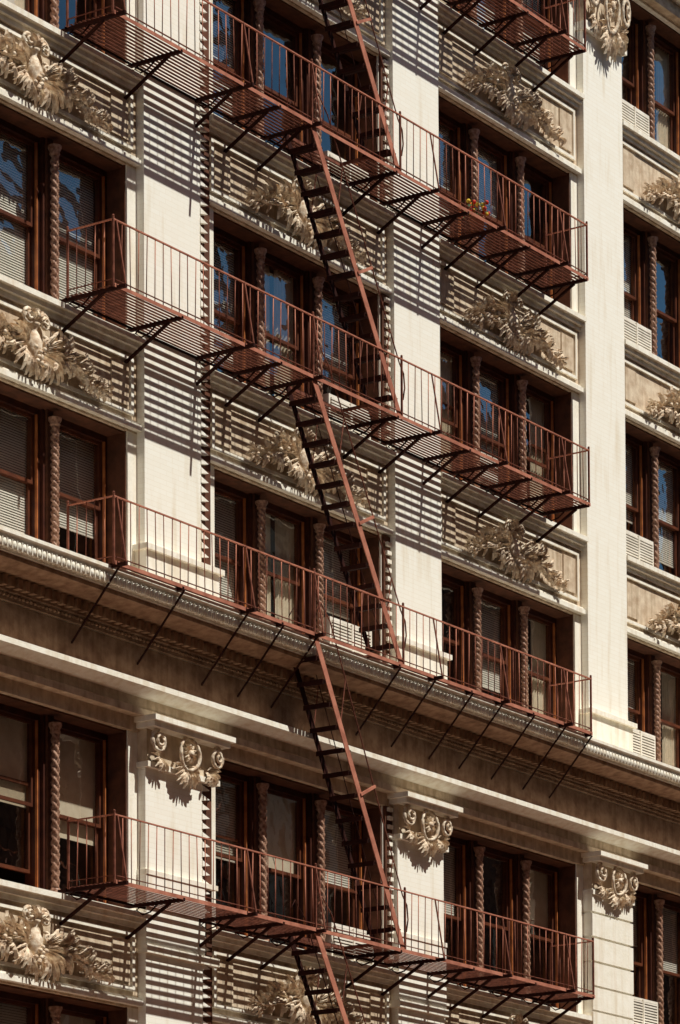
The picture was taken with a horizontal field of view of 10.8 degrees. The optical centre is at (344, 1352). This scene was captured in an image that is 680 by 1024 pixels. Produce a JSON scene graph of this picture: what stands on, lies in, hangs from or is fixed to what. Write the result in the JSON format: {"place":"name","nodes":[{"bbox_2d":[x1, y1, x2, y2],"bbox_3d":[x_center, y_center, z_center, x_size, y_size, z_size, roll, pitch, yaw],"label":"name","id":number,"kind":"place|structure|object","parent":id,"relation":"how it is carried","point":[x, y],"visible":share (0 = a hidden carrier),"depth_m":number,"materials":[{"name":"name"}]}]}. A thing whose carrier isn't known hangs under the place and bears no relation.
{"place":"outdoors","nodes":[
{"label":"outdoors","id":0,"kind":"place"},
{"bbox_3d":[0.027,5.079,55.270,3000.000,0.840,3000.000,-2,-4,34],"label":"ground","id":1,"kind":"structure","parent":0,"visible":0},
{"bbox_2d":[0,0,676,1023],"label":"windows","id":2,"kind":"structure","parent":1,"relation":"on","point":[12,834],"depth_m":61.38,"materials":[{"name":"clear glass"}]},
{"bbox_2d":[132,0,636,1023],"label":"piers","id":3,"kind":"structure","parent":2,"relation":"on","point":[176,962],"depth_m":57.85,"materials":[{"name":"beige stone"}]},
{"bbox_2d":[0,676,139,909],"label":"window bay","id":4,"kind":"object","parent":3,"relation":"attached to","point":[98,774],"depth_m":51.30,"materials":[{"name":"wood"}]},
{"bbox_2d":[7,0,135,70],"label":"window bay","id":5,"kind":"object","parent":3,"relation":"attached to","point":[40,9],"depth_m":52.35,"materials":[{"name":"wood"}]},
{"bbox_2d":[50,0,58,28],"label":"colonnette","id":6,"kind":"object","parent":5,"relation":"on","point":[54,12],"visible":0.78,"depth_m":51.15,"materials":[{"name":"brown stone"}]},
{"bbox_2d":[0,0,144,333],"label":"window bay","id":7,"kind":"object","parent":3,"relation":"attached to","point":[107,164],"depth_m":51.44,"materials":[{"name":"stone"}]},
{"bbox_2d":[0,29,113,133],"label":"cartouche","id":8,"kind":"object","parent":7,"relation":"attached to","point":[43,88],"visible":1,"depth_m":50.36,"materials":[{"name":"stone"}]},
{"bbox_2d":[0,274,145,572],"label":"window bay","id":9,"kind":"object","parent":3,"relation":"attached to","point":[109,428],"depth_m":51.28,"materials":[{"name":"stone"}]},
{"bbox_2d":[48,143,61,299],"bbox_3d":[-4.121,-15.998,51.028,0.200,2.381,0.200,-2,-4,34],"label":"colonnette","id":10,"kind":"object","parent":9,"relation":"on","point":[54,149],"visible":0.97,"depth_m":51.00,"materials":[{"name":"brown stone"}]},
{"bbox_2d":[48,416,61,545],"bbox_3d":[-4.101,-12.266,50.833,0.200,1.990,0.200,-2,-4,34],"label":"colonnette","id":11,"kind":"object","parent":9,"relation":"on","point":[54,421],"visible":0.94,"depth_m":50.80,"materials":[{"name":"brown wood"}]},
{"bbox_2d":[0,306,113,402],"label":"cartouche","id":12,"kind":"object","parent":9,"relation":"attached to","point":[59,358],"visible":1,"depth_m":50.20,"materials":[{"name":"stone"}]},
{"bbox_2d":[0,879,145,1023],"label":"window bay","id":13,"kind":"object","parent":3,"relation":"attached to","point":[103,930],"depth_m":50.68,"materials":[{"name":"stone"}]},
{"bbox_2d":[48,722,61,891],"bbox_3d":[-4.077,-7.648,50.591,0.200,2.487,0.200,-2,-4,34],"label":"colonnette","id":14,"kind":"object","parent":13,"relation":"on","point":[55,728],"visible":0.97,"depth_m":50.56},
{"bbox_2d":[49,1006,62,1023],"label":"colonnette","id":15,"kind":"object","parent":13,"relation":"on","point":[55,1012],"visible":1,"depth_m":50.38,"materials":[{"name":"brown stone"}]},
{"bbox_2d":[0,905,114,984],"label":"cartouche","id":16,"kind":"object","parent":13,"relation":"attached to","point":[37,953],"visible":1,"depth_m":49.71,"materials":[{"name":"stone"}]},
{"bbox_2d":[134,713,235,788],"bbox_3d":[-2.406,-8.688,52.534,0.600,0.919,1.954,-2,-4,34],"label":"capital","id":17,"kind":"object","parent":3,"relation":"attached to","point":[185,752],"visible":1,"depth_m":52.33,"materials":[{"name":"beige stone"}]},
{"bbox_2d":[209,0,389,209],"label":"window bay","id":18,"kind":"object","parent":3,"relation":"attached to","point":[299,23],"depth_m":56.68,"materials":[{"name":"wood"}]},
{"bbox_2d":[314,0,366,23],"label":"cartouche","id":19,"kind":"object","parent":18,"relation":"attached to","point":[359,13],"visible":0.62,"depth_m":57.04,"materials":[{"name":"stone"}]},
{"bbox_2d":[209,113,394,447],"bbox_3d":[-0.928,-16.502,55.905,0.891,3.900,4.923,-2,-4,34],"label":"window bay","id":20,"kind":"object","parent":3,"relation":"attached to","point":[241,228],"depth_m":56.05,"materials":[{"name":"stone"}]},
{"bbox_2d":[253,0,265,137],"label":"colonnette","id":21,"kind":"object","parent":20,"relation":"on","point":[259,6],"visible":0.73,"depth_m":55.35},
{"bbox_2d":[244,177,366,265],"bbox_3d":[-0.627,-17.711,55.769,0.344,1.073,3.276,-2,-4,34],"label":"cartouche","id":22,"kind":"object","parent":20,"relation":"attached to","point":[293,201],"visible":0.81,"depth_m":55.46,"materials":[{"name":"stone"}]},
{"bbox_2d":[311,34,322,164],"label":"colonnette","id":23,"kind":"object","parent":20,"relation":"on","point":[316,39],"visible":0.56,"depth_m":56.65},
{"bbox_2d":[211,747,393,968],"bbox_3d":[-0.925,-7.576,55.466,0.825,2.847,4.923,-2,-4,34],"label":"window bay","id":24,"kind":"object","parent":3,"relation":"attached to","point":[294,793],"depth_m":55.96,"materials":[{"name":"brown wood"}]},
{"bbox_2d":[256,783,268,940],"bbox_3d":[-1.243,-7.446,54.731,0.200,2.487,0.200,-2,-4,34],"label":"colonnette","id":25,"kind":"object","parent":24,"relation":"on","point":[262,788],"visible":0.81,"depth_m":54.71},
{"bbox_2d":[315,800,326,952],"bbox_3d":[-0.361,-7.383,56.018,0.200,2.487,0.200,-2,-4,34],"label":"colonnette","id":26,"kind":"object","parent":24,"relation":"on","point":[320,805],"visible":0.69,"depth_m":56.00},
{"bbox_2d":[210,370,396,664],"bbox_3d":[-0.908,-12.649,55.703,0.891,3.817,4.923,-2,-4,34],"label":"window bay","id":27,"kind":"object","parent":3,"relation":"attached to","point":[240,481],"depth_m":55.87,"materials":[{"name":"stone"}]},
{"bbox_2d":[254,247,266,388],"bbox_3d":[-1.286,-15.796,55.169,0.200,2.381,0.200,-2,-4,34],"label":"colonnette","id":28,"kind":"object","parent":27,"relation":"on","point":[260,253],"visible":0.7,"depth_m":55.15,"materials":[{"name":"brown wood"}]},
{"bbox_2d":[255,500,267,619],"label":"colonnette","id":29,"kind":"object","parent":27,"relation":"on","point":[261,505],"visible":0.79,"depth_m":54.94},
{"bbox_2d":[246,427,370,508],"bbox_3d":[-0.613,-13.794,55.555,0.343,1.088,3.212,-2,-4,34],"label":"cartouche","id":30,"kind":"object","parent":27,"relation":"attached to","point":[294,457],"visible":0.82,"depth_m":55.29,"materials":[{"name":"stone"}]},
{"bbox_2d":[312,277,324,416],"bbox_3d":[-0.405,-15.733,56.456,0.200,2.381,0.200,-2,-4,34],"label":"colonnette","id":31,"kind":"object","parent":27,"relation":"on","point":[318,282],"visible":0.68,"depth_m":56.44,"materials":[{"name":"brown wood"}]},
{"bbox_2d":[313,523,325,640],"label":"colonnette","id":32,"kind":"object","parent":27,"relation":"on","point":[319,528],"visible":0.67,"depth_m":56.23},
{"bbox_2d":[212,929,399,1023],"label":"window bay","id":33,"kind":"object","parent":3,"relation":"attached to","point":[238,979],"depth_m":54.37,"materials":[{"name":"stone"}]},
{"bbox_2d":[247,966,372,1023],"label":"cartouche","id":34,"kind":"object","parent":33,"relation":"attached to","point":[292,992],"visible":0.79,"depth_m":54.75,"materials":[{"name":"stone"}]},
{"bbox_2d":[58,0,594,1023],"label":"fire escape","id":35,"kind":"object","parent":3,"relation":"attached to","point":[276,928],"visible":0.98,"depth_m":55.25,"materials":[{"name":"orange metal"}]},
{"bbox_2d":[460,199,490,232],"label":"potted flowers","id":36,"kind":"object","parent":35,"relation":"on","point":[482,205],"visible":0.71,"depth_m":58.88,"materials":[{"name":"multicoloured plant"}]},
{"bbox_2d":[0,526,679,882],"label":"cornice","id":37,"kind":"structure","parent":3,"relation":"attached to","point":[613,799],"depth_m":54.87,"materials":[{"name":"stone"}]},
{"bbox_2d":[387,791,462,856],"bbox_3d":[1.227,-8.429,57.841,0.600,0.919,1.633,-2,-4,34],"label":"capital","id":38,"kind":"object","parent":3,"relation":"attached to","point":[420,820],"visible":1,"depth_m":57.63,"materials":[{"name":"beige stone"}]},
{"bbox_2d":[438,0,575,88],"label":"window bay","id":39,"kind":"object","parent":3,"relation":"attached to","point":[566,72],"depth_m":63.02,"materials":[{"name":"brown wood"}]},
{"bbox_2d":[438,1,584,311],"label":"window bay","id":40,"kind":"object","parent":3,"relation":"attached to","point":[552,169],"depth_m":61.53,"materials":[{"name":"stone"}]},
{"bbox_2d":[470,0,476,24],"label":"colonnette","id":41,"kind":"object","parent":40,"relation":"on","point":[473,14],"visible":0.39,"depth_m":60.62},
{"bbox_2d":[461,61,566,145],"bbox_3d":[2.830,-21.390,61.055,0.343,1.088,3.212,-2,-4,34],"label":"cartouche","id":42,"kind":"object","parent":40,"relation":"attached to","point":[525,109],"visible":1,"depth_m":60.98,"materials":[{"name":"stone"}]},
{"bbox_2d":[515,0,523,54],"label":"colonnette","id":43,"kind":"object","parent":40,"relation":"on","point":[519,23],"visible":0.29,"depth_m":61.87,"materials":[{"name":"brown stone"}]},
{"bbox_2d":[439,238,586,532],"bbox_3d":[2.560,-16.254,60.990,0.880,3.900,4.715,-2,-4,34],"label":"window bay","id":44,"kind":"object","parent":3,"relation":"attached to","point":[552,392],"depth_m":61.40,"materials":[{"name":"stone"}]},
{"bbox_2d":[468,128,479,257],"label":"colonnette","id":45,"kind":"object","parent":44,"relation":"on","point":[474,133],"visible":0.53,"depth_m":60.48,"materials":[{"name":"brown stone"}]},
{"bbox_2d":[463,290,567,369],"bbox_3d":[2.857,-17.481,60.859,0.344,1.036,3.278,-2,-4,34],"label":"cartouche","id":46,"kind":"object","parent":44,"relation":"attached to","point":[524,331],"visible":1,"depth_m":60.78,"materials":[{"name":"stone"}]},
{"bbox_2d":[515,156,525,282],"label":"colonnette","id":47,"kind":"object","parent":44,"relation":"on","point":[520,161],"visible":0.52,"depth_m":61.70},
{"bbox_2d":[443,816,584,1013],"bbox_3d":[2.549,-7.327,60.562,0.759,2.847,4.715,-2,-4,34],"label":"window bay","id":48,"kind":"object","parent":3,"relation":"attached to","point":[556,887],"depth_m":61.11,"materials":[{"name":"brown wood"}]},
{"bbox_2d":[441,472,588,732],"bbox_3d":[2.568,-12.400,60.797,0.910,3.817,4.715,-2,-4,34],"label":"window bay","id":49,"kind":"object","parent":3,"relation":"attached to","point":[554,615],"depth_m":61.26,"materials":[{"name":"stone"}]},
{"bbox_2d":[470,356,481,487],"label":"colonnette","id":50,"kind":"object","parent":49,"relation":"on","point":[475,361],"visible":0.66,"depth_m":60.27,"materials":[{"name":"brown wood"}]},
{"bbox_2d":[472,587,482,696],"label":"colonnette","id":51,"kind":"object","parent":49,"relation":"on","point":[477,592],"visible":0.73,"depth_m":60.06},
{"bbox_2d":[464,518,569,592],"bbox_3d":[2.877,-13.553,60.652,0.344,1.073,3.276,-2,-4,34],"label":"cartouche","id":52,"kind":"object","parent":49,"relation":"attached to","point":[520,561],"visible":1,"depth_m":60.55,"materials":[{"name":"stone"}]},
{"bbox_2d":[517,380,527,507],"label":"colonnette","id":53,"kind":"object","parent":49,"relation":"on","point":[522,385],"visible":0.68,"depth_m":61.50,"materials":[{"name":"brown wood"}]},
{"bbox_2d":[518,606,529,712],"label":"colonnette","id":54,"kind":"object","parent":49,"relation":"on","point":[523,611],"visible":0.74,"depth_m":61.29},
{"bbox_2d":[444,983,591,1023],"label":"window bay","id":55,"kind":"object","parent":3,"relation":"attached to","point":[475,1007],"depth_m":59.65,"materials":[{"name":"stone"}]},
{"bbox_2d":[474,846,484,984],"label":"colonnette","id":56,"kind":"object","parent":55,"relation":"on","point":[479,851],"visible":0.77,"depth_m":59.83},
{"bbox_2d":[508,1014,528,1023],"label":"cartouche","id":57,"kind":"object","parent":55,"relation":"attached to","point":[519,1019],"visible":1,"depth_m":60.10,"materials":[{"name":"stone"}]},
{"bbox_2d":[520,860,531,1001],"bbox_3d":[3.103,-7.136,61.078,0.200,2.487,0.200,-2,-4,34],"label":"colonnette","id":58,"kind":"object","parent":55,"relation":"on","point":[525,865],"visible":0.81,"depth_m":61.05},
{"bbox_2d":[575,0,630,61],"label":"capital","id":59,"kind":"object","parent":3,"relation":"attached to","point":[607,25],"visible":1,"depth_m":63.51,"materials":[{"name":"beige stone"}]},
{"bbox_2d":[581,850,647,909],"bbox_3d":[4.656,-8.184,62.848,0.600,0.919,1.645,-2,-4,34],"label":"capital","id":60,"kind":"object","parent":3,"relation":"attached to","point":[610,876],"visible":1,"depth_m":62.60,"materials":[{"name":"beige stone"}]},
{"bbox_2d":[622,120,679,367],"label":"window bay","id":61,"kind":"object","parent":3,"relation":"attached to","point":[649,160],"depth_m":65.48,"materials":[{"name":"stone"}]},
{"bbox_2d":[645,25,655,139],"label":"colonnette","id":62,"kind":"object","parent":61,"relation":"on","point":[650,30],"visible":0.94,"depth_m":65.70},
{"bbox_2d":[643,174,679,223],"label":"cartouche","id":63,"kind":"object","parent":61,"relation":"attached to","point":[671,194],"visible":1,"depth_m":65.39,"materials":[{"name":"stone"}]},
{"bbox_2d":[622,0,679,155],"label":"window bay","id":64,"kind":"object","parent":3,"relation":"attached to","point":[635,108],"depth_m":66.02,"materials":[{"name":"brown wood"}]},
{"bbox_2d":[624,339,679,577],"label":"window bay","id":65,"kind":"object","parent":3,"relation":"attached to","point":[648,374],"depth_m":65.29,"materials":[{"name":"stone"}]},
{"bbox_2d":[647,236,657,355],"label":"colonnette","id":66,"kind":"object","parent":65,"relation":"on","point":[652,241],"visible":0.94,"depth_m":65.49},
{"bbox_2d":[645,386,679,427],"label":"cartouche","id":67,"kind":"object","parent":65,"relation":"attached to","point":[670,408],"visible":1,"depth_m":65.11,"materials":[{"name":"stone"}]},
{"bbox_2d":[626,555,679,768],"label":"window bay","id":68,"kind":"object","parent":3,"relation":"attached to","point":[652,591],"depth_m":65.09,"materials":[{"name":"stone"}]},
{"bbox_2d":[649,446,659,568],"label":"colonnette","id":69,"kind":"object","parent":68,"relation":"on","point":[654,450],"visible":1,"depth_m":65.29,"materials":[{"name":"brown wood"}]},
{"bbox_2d":[651,660,661,761],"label":"colonnette","id":70,"kind":"object","parent":68,"relation":"on","point":[656,664],"visible":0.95,"depth_m":65.09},
{"bbox_2d":[647,603,679,640],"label":"cartouche","id":71,"kind":"object","parent":68,"relation":"attached to","point":[671,618],"visible":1,"depth_m":64.83,"materials":[{"name":"stone"}]},
{"bbox_2d":[630,872,679,1023],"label":"window bay","id":72,"kind":"object","parent":3,"relation":"attached to","point":[651,888],"depth_m":64.89,"materials":[{"name":"brown wood"}]},
{"bbox_2d":[643,0,679,26],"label":"cornice","id":73,"kind":"structure","parent":3,"relation":"on","point":[669,9],"depth_m":65.69,"materials":[{"name":"stone"}]},
{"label":"window bay","id":74,"kind":"object","parent":3,"relation":"attached to","visible":0},
{"bbox_2d":[654,899,664,1023],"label":"colonnette","id":75,"kind":"object","parent":74,"relation":"on","point":[659,904],"visible":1,"depth_m":64.85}
]}

